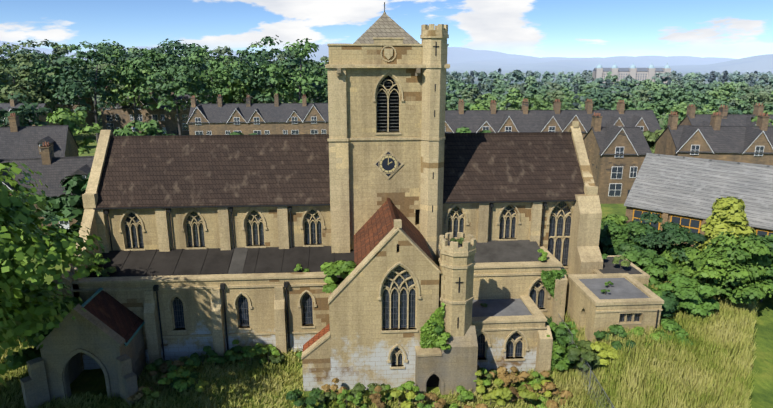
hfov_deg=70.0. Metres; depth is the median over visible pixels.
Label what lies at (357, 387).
shrub
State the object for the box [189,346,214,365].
shrub
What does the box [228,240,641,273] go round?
flat roofs
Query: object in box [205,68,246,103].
tree
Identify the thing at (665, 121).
tree
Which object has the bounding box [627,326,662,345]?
shrub
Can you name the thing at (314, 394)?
shrub
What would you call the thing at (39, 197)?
tree
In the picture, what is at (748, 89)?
tree
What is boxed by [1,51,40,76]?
tree
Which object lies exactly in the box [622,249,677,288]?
shrub
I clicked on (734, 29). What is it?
sky
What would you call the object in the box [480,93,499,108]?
tree
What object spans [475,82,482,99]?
tree
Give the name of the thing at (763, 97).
tree
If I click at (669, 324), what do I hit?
shrub
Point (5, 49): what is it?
tree
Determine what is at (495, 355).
wall
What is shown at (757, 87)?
tree
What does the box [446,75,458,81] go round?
belt tree
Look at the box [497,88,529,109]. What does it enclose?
tree
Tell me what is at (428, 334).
transept ivy
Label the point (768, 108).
tree
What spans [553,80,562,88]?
tree
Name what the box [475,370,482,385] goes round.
shrub
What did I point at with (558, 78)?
belt tree
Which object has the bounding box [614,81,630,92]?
tree
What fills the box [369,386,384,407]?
shrub
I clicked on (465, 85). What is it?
tree
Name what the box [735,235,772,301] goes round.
tree
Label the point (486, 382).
shrub
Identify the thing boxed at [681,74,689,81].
belt tree
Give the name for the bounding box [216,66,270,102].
tree
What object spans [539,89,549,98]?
tree
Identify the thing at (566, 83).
tree
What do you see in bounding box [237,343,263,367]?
shrub
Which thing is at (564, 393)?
shrub
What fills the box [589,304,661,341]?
wall
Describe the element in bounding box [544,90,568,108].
tree
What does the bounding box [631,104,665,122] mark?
tree
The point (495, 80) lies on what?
tree
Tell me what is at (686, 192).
parish hall
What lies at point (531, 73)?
belt tree
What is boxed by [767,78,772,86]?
tree
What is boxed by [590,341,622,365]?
shrub
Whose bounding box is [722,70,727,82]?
belt tree
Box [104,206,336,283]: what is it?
nave wall
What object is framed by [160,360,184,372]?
shrub
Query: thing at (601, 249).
shrub
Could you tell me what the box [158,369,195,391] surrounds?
shrub
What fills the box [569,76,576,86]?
belt tree
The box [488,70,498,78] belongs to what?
belt tree
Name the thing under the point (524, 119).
terrace
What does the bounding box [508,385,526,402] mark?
shrub
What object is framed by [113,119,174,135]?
garden tree
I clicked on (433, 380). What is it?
church glazing
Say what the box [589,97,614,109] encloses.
tree
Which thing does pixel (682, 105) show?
tree
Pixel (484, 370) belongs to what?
shrub
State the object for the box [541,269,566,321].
chapel ivy
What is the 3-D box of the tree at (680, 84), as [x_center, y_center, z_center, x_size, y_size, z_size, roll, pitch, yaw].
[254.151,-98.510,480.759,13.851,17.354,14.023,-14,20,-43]
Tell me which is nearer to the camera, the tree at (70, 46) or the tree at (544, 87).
the tree at (70, 46)
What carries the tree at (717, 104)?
on the terrain
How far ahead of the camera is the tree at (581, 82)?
464.47 m
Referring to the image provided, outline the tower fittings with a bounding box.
[81,12,419,345]
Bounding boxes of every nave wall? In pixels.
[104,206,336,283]
[442,202,573,274]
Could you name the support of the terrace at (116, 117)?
on the terrain
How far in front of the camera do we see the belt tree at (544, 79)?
789.69 m
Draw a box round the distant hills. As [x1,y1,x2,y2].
[0,41,772,71]
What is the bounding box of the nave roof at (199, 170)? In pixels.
[96,132,584,207]
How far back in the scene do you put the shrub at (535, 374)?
35.33 m
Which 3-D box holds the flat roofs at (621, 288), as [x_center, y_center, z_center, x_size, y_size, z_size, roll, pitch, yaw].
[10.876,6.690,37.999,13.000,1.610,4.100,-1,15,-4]
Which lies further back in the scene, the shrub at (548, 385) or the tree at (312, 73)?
the tree at (312, 73)
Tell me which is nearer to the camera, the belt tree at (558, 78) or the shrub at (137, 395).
the shrub at (137, 395)
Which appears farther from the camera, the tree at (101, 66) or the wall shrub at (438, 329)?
the tree at (101, 66)
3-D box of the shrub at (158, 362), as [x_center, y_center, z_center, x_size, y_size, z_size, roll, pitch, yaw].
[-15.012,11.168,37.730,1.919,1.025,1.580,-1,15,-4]
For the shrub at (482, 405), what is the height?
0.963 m
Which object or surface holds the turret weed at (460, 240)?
on the church stonework
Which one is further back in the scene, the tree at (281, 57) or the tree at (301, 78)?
the tree at (281, 57)
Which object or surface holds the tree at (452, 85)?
on the terrain
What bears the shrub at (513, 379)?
on the terrain
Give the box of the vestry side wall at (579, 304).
[565,279,592,339]
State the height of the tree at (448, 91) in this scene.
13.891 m
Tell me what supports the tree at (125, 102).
on the terrain
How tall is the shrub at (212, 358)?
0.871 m
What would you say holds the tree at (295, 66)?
on the terrain
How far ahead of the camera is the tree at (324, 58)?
284.82 m
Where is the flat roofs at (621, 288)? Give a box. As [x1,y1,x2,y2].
[472,278,649,316]
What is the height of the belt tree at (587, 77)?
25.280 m
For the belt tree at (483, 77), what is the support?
on the terrain
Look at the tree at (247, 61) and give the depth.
161.55 m
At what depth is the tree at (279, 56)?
233.51 m
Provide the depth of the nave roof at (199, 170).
42.59 m
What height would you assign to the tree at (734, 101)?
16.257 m
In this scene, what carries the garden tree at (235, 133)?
on the terrain
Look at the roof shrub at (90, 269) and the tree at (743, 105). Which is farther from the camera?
the tree at (743, 105)
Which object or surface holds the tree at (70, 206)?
on the terrain
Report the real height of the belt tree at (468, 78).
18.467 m
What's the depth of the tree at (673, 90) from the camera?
364.38 m
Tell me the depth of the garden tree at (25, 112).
106.19 m
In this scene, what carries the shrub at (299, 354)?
on the terrain
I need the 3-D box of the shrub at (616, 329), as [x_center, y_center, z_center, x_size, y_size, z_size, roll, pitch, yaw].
[14.747,8.505,35.200,2.183,1.585,2.733,-7,16,-26]
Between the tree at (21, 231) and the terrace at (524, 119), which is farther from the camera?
the terrace at (524, 119)
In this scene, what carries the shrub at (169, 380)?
on the terrain
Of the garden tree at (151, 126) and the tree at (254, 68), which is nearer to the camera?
the garden tree at (151, 126)
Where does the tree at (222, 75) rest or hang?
on the terrain
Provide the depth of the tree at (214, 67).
189.65 m
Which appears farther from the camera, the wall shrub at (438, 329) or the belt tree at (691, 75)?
the belt tree at (691, 75)
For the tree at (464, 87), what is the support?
on the terrain
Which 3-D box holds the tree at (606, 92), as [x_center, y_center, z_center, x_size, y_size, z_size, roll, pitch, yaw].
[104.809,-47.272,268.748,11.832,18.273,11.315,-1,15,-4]
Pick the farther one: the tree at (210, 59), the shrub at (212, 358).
the tree at (210, 59)
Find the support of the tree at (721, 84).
on the terrain
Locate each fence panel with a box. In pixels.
[557,313,572,344]
[572,340,590,389]
[584,370,612,407]
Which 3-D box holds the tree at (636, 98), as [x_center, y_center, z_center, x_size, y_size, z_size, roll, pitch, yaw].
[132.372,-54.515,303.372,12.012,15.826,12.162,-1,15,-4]
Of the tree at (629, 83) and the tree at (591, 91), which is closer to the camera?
the tree at (591, 91)
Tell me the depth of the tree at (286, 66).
201.54 m
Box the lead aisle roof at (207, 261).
[86,246,354,277]
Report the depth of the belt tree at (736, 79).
795.73 m
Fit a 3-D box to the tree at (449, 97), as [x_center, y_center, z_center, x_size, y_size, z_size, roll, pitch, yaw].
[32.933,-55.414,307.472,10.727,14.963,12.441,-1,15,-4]
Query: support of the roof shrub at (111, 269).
on the aisle wall at (197, 316)
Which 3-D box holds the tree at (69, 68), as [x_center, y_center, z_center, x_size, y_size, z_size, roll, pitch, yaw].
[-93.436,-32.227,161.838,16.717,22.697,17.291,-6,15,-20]
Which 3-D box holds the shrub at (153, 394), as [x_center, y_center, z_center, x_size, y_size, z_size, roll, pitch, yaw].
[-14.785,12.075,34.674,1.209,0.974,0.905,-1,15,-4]
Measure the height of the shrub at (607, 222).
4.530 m
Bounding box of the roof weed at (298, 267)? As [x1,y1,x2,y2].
[294,264,308,271]
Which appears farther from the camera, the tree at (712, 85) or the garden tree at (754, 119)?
the tree at (712, 85)
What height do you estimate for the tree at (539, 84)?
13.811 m
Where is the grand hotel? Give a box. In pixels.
[592,62,670,86]
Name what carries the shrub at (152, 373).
on the terrain
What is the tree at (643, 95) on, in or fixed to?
on the terrain
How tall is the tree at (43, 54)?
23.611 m
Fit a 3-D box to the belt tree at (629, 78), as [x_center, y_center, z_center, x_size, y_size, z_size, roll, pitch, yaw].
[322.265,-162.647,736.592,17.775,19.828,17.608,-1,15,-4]
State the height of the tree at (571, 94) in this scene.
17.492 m
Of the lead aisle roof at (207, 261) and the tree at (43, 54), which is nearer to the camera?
the lead aisle roof at (207, 261)
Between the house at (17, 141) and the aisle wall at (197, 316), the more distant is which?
the house at (17, 141)
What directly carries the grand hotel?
on the terrain
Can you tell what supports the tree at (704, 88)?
on the terrain
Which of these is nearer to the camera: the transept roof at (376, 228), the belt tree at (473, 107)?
the transept roof at (376, 228)
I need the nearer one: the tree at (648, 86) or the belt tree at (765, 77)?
the tree at (648, 86)
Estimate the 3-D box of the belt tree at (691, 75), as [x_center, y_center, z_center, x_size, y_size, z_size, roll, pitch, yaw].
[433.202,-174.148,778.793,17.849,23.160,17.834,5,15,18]
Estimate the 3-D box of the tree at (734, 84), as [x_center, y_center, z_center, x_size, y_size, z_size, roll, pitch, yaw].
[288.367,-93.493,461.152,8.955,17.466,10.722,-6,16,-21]
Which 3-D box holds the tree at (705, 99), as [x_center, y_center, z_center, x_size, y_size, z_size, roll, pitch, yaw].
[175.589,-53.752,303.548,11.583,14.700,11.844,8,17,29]
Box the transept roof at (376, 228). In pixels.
[354,198,433,267]
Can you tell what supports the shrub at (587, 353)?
on the terrain
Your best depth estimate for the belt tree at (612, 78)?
741.49 m
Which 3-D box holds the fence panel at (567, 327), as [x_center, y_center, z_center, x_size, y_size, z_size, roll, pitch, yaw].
[12.568,9.340,38.874,0.640,2.157,3.580,-1,15,-4]
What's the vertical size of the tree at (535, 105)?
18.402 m
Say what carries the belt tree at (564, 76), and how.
on the terrain
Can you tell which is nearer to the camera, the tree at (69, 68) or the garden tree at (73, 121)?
the garden tree at (73, 121)
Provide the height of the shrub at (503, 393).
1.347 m
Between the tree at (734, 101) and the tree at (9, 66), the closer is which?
the tree at (9, 66)
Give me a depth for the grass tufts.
34.01 m
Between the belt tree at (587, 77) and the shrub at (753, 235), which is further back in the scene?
the belt tree at (587, 77)
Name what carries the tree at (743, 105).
on the terrain
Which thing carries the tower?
attached to the church stonework
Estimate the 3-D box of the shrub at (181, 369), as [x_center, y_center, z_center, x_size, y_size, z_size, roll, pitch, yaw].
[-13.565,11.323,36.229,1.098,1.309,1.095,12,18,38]
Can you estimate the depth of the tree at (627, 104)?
227.70 m
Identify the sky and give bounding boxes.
[0,0,772,58]
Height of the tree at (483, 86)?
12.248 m
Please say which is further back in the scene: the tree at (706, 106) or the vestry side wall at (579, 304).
the tree at (706, 106)
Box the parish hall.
[624,153,772,246]
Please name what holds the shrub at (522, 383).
on the terrain
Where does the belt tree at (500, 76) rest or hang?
on the terrain
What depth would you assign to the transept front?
34.31 m
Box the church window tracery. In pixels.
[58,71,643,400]
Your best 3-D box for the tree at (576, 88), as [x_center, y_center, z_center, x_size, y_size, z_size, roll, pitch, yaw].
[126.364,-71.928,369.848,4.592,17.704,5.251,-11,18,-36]
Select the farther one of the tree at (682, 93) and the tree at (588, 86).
the tree at (588, 86)
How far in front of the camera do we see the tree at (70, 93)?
137.56 m
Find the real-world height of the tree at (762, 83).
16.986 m
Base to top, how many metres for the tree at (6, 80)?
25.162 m
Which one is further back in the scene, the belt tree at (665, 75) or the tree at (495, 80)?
the belt tree at (665, 75)
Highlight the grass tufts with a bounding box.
[0,278,759,407]
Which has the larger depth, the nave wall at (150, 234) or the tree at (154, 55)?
the tree at (154, 55)
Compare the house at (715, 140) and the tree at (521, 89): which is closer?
the house at (715, 140)
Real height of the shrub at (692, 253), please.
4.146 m
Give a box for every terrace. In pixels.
[6,85,94,126]
[98,86,217,133]
[186,93,328,134]
[445,98,660,137]
[679,103,772,125]
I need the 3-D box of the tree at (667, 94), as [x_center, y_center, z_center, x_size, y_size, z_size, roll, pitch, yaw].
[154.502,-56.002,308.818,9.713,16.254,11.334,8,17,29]
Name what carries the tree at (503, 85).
on the terrain
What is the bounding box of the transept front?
[329,231,438,389]
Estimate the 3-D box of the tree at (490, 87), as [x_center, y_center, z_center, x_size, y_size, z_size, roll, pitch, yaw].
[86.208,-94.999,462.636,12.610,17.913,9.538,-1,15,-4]
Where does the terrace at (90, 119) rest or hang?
on the terrain
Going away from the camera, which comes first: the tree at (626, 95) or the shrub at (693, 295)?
the shrub at (693, 295)
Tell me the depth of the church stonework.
38.64 m
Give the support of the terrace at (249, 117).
on the terrain
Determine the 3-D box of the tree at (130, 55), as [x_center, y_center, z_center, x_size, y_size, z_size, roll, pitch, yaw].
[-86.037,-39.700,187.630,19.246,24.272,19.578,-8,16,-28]
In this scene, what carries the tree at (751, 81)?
on the terrain
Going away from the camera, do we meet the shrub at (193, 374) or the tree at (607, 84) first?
the shrub at (193, 374)
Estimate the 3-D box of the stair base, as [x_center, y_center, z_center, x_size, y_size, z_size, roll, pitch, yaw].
[3.747,11.501,35.190,3.750,5.800,1.020,-1,15,-4]
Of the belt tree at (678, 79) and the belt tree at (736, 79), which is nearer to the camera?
the belt tree at (678, 79)
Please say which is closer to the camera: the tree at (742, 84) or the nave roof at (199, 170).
the nave roof at (199, 170)
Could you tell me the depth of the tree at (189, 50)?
162.95 m
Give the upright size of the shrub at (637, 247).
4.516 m
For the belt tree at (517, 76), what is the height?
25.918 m
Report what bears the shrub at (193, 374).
on the terrain
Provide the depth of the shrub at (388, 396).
33.87 m
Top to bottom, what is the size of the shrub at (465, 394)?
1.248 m
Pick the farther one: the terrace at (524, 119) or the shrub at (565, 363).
the terrace at (524, 119)
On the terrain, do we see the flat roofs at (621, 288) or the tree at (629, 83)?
the tree at (629, 83)
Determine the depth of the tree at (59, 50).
187.69 m
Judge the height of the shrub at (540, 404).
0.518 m
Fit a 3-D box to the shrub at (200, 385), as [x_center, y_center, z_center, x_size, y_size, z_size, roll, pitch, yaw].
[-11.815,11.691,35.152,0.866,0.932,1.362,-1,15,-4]
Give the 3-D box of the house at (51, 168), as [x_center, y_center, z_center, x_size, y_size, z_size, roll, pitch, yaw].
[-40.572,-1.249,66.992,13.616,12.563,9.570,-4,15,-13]
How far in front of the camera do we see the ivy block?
36.70 m
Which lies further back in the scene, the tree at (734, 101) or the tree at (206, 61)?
the tree at (734, 101)
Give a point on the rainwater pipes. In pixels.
(156, 287)
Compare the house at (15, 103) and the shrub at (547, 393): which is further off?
the house at (15, 103)
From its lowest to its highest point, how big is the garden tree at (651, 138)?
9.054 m
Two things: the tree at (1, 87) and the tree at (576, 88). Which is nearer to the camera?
the tree at (1, 87)
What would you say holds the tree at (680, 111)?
on the terrain
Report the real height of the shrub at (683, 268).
4.738 m
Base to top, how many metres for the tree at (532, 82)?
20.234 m
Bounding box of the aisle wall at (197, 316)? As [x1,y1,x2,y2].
[72,278,330,351]
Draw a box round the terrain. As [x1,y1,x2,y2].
[0,69,772,407]
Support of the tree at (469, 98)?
on the terrain
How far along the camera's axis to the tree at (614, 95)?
314.17 m
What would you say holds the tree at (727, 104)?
on the terrain
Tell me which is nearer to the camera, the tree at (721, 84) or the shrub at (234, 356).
the shrub at (234, 356)
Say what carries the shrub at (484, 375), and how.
on the terrain
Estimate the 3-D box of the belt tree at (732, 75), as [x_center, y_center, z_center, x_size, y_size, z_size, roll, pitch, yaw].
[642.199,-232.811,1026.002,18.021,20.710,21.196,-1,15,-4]
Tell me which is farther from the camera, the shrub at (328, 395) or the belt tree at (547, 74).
the belt tree at (547, 74)
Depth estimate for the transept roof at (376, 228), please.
37.97 m
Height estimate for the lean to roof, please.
1.720 m
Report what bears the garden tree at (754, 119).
on the terrain
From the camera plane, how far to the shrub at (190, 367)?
37.17 m
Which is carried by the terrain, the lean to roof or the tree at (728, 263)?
the tree at (728, 263)
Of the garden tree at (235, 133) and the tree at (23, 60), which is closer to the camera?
the garden tree at (235, 133)
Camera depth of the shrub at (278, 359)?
37.87 m
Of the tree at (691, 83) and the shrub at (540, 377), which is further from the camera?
the tree at (691, 83)
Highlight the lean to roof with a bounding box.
[302,323,329,351]
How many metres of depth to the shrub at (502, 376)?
35.93 m
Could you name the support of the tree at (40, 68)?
on the terrain
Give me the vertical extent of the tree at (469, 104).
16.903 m
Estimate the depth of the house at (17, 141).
82.63 m
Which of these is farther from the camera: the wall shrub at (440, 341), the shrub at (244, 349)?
the shrub at (244, 349)
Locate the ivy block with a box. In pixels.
[547,335,563,370]
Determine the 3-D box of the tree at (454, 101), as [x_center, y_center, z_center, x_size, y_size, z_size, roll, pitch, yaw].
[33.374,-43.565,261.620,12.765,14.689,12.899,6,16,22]
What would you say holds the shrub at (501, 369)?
on the terrain
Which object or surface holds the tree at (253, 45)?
on the terrain
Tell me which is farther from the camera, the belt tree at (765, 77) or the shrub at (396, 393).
the belt tree at (765, 77)
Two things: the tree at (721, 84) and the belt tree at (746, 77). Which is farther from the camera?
the belt tree at (746, 77)
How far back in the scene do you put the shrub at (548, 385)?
34.38 m
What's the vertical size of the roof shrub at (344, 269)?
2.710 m
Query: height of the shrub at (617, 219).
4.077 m
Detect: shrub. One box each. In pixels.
[81,253,106,276]
[99,266,116,276]
[127,386,152,400]
[142,387,159,401]
[146,362,157,371]
[149,369,176,384]
[154,358,177,371]
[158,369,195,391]
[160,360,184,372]
[160,374,172,386]
[167,357,186,367]
[169,359,198,383]
[170,380,194,390]
[171,366,189,377]
[180,356,196,371]
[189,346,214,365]
[195,380,208,392]
[207,352,222,363]
[217,345,241,362]
[223,340,251,357]
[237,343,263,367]
[256,344,279,364]
[268,354,285,363]
[286,387,322,406]
[296,345,302,359]
[305,400,325,407]
[317,389,336,402]
[320,260,356,293]
[321,378,346,399]
[337,389,353,407]
[349,382,386,399]
[352,391,366,407]
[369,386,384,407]
[380,384,391,401]
[390,388,414,407]
[397,381,419,401]
[415,393,431,407]
[420,392,445,407]
[430,314,444,337]
[433,331,450,349]
[449,385,473,407]
[464,403,487,407]
[473,378,490,385]
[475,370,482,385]
[476,385,506,405]
[477,365,494,385]
[479,367,487,373]
[480,370,496,380]
[488,378,512,399]
[496,371,509,383]
[497,366,525,381]
[501,375,518,386]
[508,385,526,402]
[518,383,541,402]
[519,370,555,393]
[519,380,533,389]
[528,396,546,407]
[529,371,542,385]
[535,373,549,380]
[536,379,552,396]
[538,249,547,261]
[545,321,578,345]
[545,386,572,407]
[551,326,577,346]
[551,342,580,370]
[567,340,601,370]
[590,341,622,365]
[594,324,636,353]
[599,220,653,254]
[599,242,608,253]
[601,214,628,224]
[603,220,629,232]
[612,255,630,268]
[617,244,648,256]
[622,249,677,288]
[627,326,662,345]
[628,212,706,277]
[643,280,671,296]
[648,318,692,345]
[656,244,698,282]
[660,291,678,320]
[663,273,719,318]
[685,245,718,281]
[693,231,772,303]
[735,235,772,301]
[738,233,772,240]
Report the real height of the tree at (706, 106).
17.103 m
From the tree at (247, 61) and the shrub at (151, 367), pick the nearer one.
the shrub at (151, 367)
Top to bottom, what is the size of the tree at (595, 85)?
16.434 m
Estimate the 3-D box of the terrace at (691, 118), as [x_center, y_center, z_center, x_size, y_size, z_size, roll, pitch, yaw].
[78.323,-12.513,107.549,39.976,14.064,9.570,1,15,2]
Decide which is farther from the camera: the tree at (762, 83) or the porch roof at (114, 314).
the tree at (762, 83)
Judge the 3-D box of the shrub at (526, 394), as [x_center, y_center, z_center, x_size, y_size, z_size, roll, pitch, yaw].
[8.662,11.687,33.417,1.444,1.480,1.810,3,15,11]
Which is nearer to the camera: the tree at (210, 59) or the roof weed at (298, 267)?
the roof weed at (298, 267)
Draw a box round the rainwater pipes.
[93,2,658,359]
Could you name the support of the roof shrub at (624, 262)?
on the flat roofs at (508, 251)
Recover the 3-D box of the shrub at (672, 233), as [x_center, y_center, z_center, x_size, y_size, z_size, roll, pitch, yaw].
[25.756,4.332,52.145,6.916,6.678,8.106,-1,15,-4]
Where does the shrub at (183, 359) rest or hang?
on the terrain
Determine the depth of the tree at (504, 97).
303.58 m
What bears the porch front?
attached to the church stonework
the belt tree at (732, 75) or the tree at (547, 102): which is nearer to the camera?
the tree at (547, 102)
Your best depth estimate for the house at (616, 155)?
80.63 m
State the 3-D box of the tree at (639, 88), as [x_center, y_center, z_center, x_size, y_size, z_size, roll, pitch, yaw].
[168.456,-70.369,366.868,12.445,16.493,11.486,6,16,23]
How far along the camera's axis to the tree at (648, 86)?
456.98 m
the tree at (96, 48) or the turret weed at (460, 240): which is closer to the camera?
the turret weed at (460, 240)
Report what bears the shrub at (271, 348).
on the terrain
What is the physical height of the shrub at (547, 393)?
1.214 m
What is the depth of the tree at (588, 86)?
382.53 m
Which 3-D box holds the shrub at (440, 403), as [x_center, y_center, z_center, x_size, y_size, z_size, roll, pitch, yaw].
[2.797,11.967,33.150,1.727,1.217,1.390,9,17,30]
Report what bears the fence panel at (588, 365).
on the terrain
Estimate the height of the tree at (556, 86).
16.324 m
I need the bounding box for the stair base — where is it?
[415,343,477,394]
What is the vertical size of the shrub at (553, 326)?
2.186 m
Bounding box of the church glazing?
[83,75,639,386]
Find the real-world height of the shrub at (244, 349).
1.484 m
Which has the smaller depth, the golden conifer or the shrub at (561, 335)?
the shrub at (561, 335)
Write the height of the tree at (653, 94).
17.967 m
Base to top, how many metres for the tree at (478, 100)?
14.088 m
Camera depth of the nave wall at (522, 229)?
42.71 m
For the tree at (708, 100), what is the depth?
255.60 m
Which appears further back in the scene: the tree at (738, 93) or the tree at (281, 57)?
the tree at (738, 93)
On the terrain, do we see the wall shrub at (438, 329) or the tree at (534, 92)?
the tree at (534, 92)
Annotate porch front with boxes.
[40,311,123,400]
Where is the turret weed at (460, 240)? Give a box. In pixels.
[450,237,464,243]
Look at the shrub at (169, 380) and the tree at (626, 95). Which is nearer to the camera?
the shrub at (169, 380)
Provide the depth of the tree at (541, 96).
247.96 m
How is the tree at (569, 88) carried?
on the terrain
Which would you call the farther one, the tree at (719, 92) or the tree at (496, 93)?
the tree at (496, 93)
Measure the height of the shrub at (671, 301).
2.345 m
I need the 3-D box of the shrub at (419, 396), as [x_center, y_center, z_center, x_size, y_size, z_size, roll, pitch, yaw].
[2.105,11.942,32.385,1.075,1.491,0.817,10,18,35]
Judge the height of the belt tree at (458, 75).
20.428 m
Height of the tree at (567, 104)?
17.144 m
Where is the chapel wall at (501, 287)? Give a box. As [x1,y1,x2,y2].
[473,267,560,317]
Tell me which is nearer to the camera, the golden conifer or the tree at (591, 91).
the golden conifer
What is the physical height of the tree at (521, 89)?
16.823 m
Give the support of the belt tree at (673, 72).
on the terrain
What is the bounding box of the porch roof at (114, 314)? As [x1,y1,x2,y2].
[83,290,143,345]
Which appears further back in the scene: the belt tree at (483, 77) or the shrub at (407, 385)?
the belt tree at (483, 77)
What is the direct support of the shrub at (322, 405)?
on the terrain
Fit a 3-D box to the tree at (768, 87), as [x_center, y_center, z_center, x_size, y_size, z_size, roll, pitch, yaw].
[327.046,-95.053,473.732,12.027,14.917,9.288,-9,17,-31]
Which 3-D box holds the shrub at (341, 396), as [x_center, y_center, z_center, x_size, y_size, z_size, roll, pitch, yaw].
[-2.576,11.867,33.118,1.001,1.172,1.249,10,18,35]
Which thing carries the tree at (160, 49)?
on the terrain
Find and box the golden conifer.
[686,196,756,250]
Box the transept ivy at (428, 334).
[420,302,444,348]
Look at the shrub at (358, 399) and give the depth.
32.69 m
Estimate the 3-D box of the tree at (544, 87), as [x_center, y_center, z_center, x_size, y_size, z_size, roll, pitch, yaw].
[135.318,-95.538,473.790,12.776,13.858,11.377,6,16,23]
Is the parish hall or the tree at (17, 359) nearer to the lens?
the tree at (17, 359)
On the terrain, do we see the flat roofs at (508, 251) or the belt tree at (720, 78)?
the belt tree at (720, 78)
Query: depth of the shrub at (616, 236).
51.25 m
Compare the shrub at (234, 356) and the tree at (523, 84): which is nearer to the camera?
the shrub at (234, 356)
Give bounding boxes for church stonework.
[20,24,663,407]
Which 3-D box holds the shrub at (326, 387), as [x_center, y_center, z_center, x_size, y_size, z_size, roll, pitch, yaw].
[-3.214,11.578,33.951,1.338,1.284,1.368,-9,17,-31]
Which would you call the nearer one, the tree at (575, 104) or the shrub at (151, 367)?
the shrub at (151, 367)
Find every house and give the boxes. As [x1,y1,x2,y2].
[0,94,59,125]
[0,113,78,158]
[0,141,93,234]
[583,112,651,203]
[654,111,772,165]
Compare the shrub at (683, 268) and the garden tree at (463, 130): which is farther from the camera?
the garden tree at (463, 130)
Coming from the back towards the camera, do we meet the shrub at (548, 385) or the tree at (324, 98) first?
the tree at (324, 98)
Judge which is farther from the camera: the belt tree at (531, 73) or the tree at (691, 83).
the belt tree at (531, 73)
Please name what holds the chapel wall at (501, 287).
attached to the church stonework
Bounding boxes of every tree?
[0,43,59,105]
[0,44,16,67]
[0,47,34,102]
[0,52,54,107]
[0,75,7,102]
[0,92,52,126]
[0,162,109,386]
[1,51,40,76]
[2,283,83,370]
[3,62,37,86]
[7,190,53,280]
[14,48,40,54]
[17,39,73,87]
[20,62,72,111]
[36,54,94,109]
[36,171,90,242]
[38,107,102,154]
[41,44,92,77]
[49,41,123,142]
[72,39,134,95]
[74,43,130,72]
[81,63,123,102]
[97,49,166,131]
[101,65,154,105]
[102,50,158,92]
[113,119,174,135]
[126,46,164,58]
[130,48,189,93]
[134,40,201,81]
[144,65,215,134]
[152,38,216,92]
[176,43,218,85]
[184,46,255,107]
[196,52,222,73]
[201,46,236,101]
[203,64,237,99]
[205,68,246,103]
[214,47,280,102]
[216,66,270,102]
[226,35,301,102]
[229,132,259,134]
[236,42,269,63]
[255,38,327,102]
[265,48,292,102]
[268,49,309,100]
[273,50,324,102]
[280,57,309,102]
[292,74,327,102]
[304,62,327,102]
[317,56,328,68]
[445,97,468,109]
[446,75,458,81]
[446,89,457,102]
[446,93,453,108]
[447,79,460,90]
[454,72,463,79]
[455,82,479,98]
[455,127,490,132]
[459,81,472,91]
[459,87,483,106]
[463,75,473,82]
[465,102,488,109]
[470,103,487,109]
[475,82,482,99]
[475,94,498,108]
[478,71,489,83]
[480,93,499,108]
[481,83,487,93]
[482,80,495,92]
[485,78,501,84]
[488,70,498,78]
[491,87,504,104]
[495,82,507,93]
[496,74,506,80]
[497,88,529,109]
[499,88,520,106]
[505,84,526,96]
[507,70,524,82]
[519,83,528,90]
[522,87,540,97]
[524,75,537,87]
[525,98,551,109]
[526,72,537,78]
[528,99,561,109]
[530,93,549,107]
[535,81,544,88]
[538,85,549,92]
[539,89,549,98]
[541,76,553,82]
[542,71,553,79]
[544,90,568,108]
[548,82,560,90]
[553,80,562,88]
[556,75,567,84]
[558,72,568,79]
[559,85,572,93]
[560,87,587,103]
[561,82,570,89]
[561,97,584,109]
[567,71,573,79]
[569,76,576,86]
[571,95,578,108]
[572,78,586,93]
[574,83,578,99]
[580,85,591,93]
[581,70,593,80]
[583,82,602,91]
[583,88,595,103]
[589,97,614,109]
[591,88,612,108]
[594,77,604,88]
[601,79,610,96]
[603,88,621,107]
[604,71,617,82]
[611,81,634,90]
[611,97,642,109]
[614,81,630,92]
[614,93,635,109]
[617,90,639,105]
[623,75,632,82]
[629,79,643,93]
[631,85,649,98]
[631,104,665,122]
[635,89,654,108]
[636,90,664,118]
[641,80,655,89]
[642,95,679,122]
[643,128,665,153]
[650,83,669,96]
[651,72,670,82]
[654,89,672,101]
[659,113,683,129]
[665,84,687,101]
[665,106,696,122]
[670,70,677,78]
[671,76,681,82]
[671,81,685,88]
[674,102,687,109]
[675,86,699,104]
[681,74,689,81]
[682,93,715,113]
[683,80,697,89]
[685,104,718,116]
[687,72,699,80]
[691,84,711,99]
[693,78,706,85]
[697,93,716,109]
[700,100,725,113]
[707,83,719,95]
[707,99,730,109]
[709,71,715,82]
[709,84,740,103]
[717,73,729,81]
[717,81,728,88]
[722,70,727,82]
[726,81,737,91]
[727,95,753,112]
[728,73,736,80]
[728,89,758,102]
[728,109,742,113]
[729,100,751,113]
[730,75,745,83]
[735,86,756,99]
[738,82,748,91]
[741,72,757,85]
[744,91,772,107]
[747,103,772,113]
[748,76,753,86]
[749,84,764,93]
[751,116,772,125]
[754,79,766,87]
[758,74,769,82]
[764,85,772,90]
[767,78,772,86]
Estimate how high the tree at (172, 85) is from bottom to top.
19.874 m
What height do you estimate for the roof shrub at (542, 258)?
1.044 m
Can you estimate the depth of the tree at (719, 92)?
295.37 m
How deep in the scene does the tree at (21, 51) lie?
266.64 m
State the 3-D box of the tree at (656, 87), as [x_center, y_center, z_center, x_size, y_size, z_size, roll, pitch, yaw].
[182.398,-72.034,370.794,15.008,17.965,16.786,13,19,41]
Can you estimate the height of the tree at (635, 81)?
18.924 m
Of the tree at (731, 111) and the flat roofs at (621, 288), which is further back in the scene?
the tree at (731, 111)
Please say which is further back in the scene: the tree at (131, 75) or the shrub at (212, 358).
the tree at (131, 75)

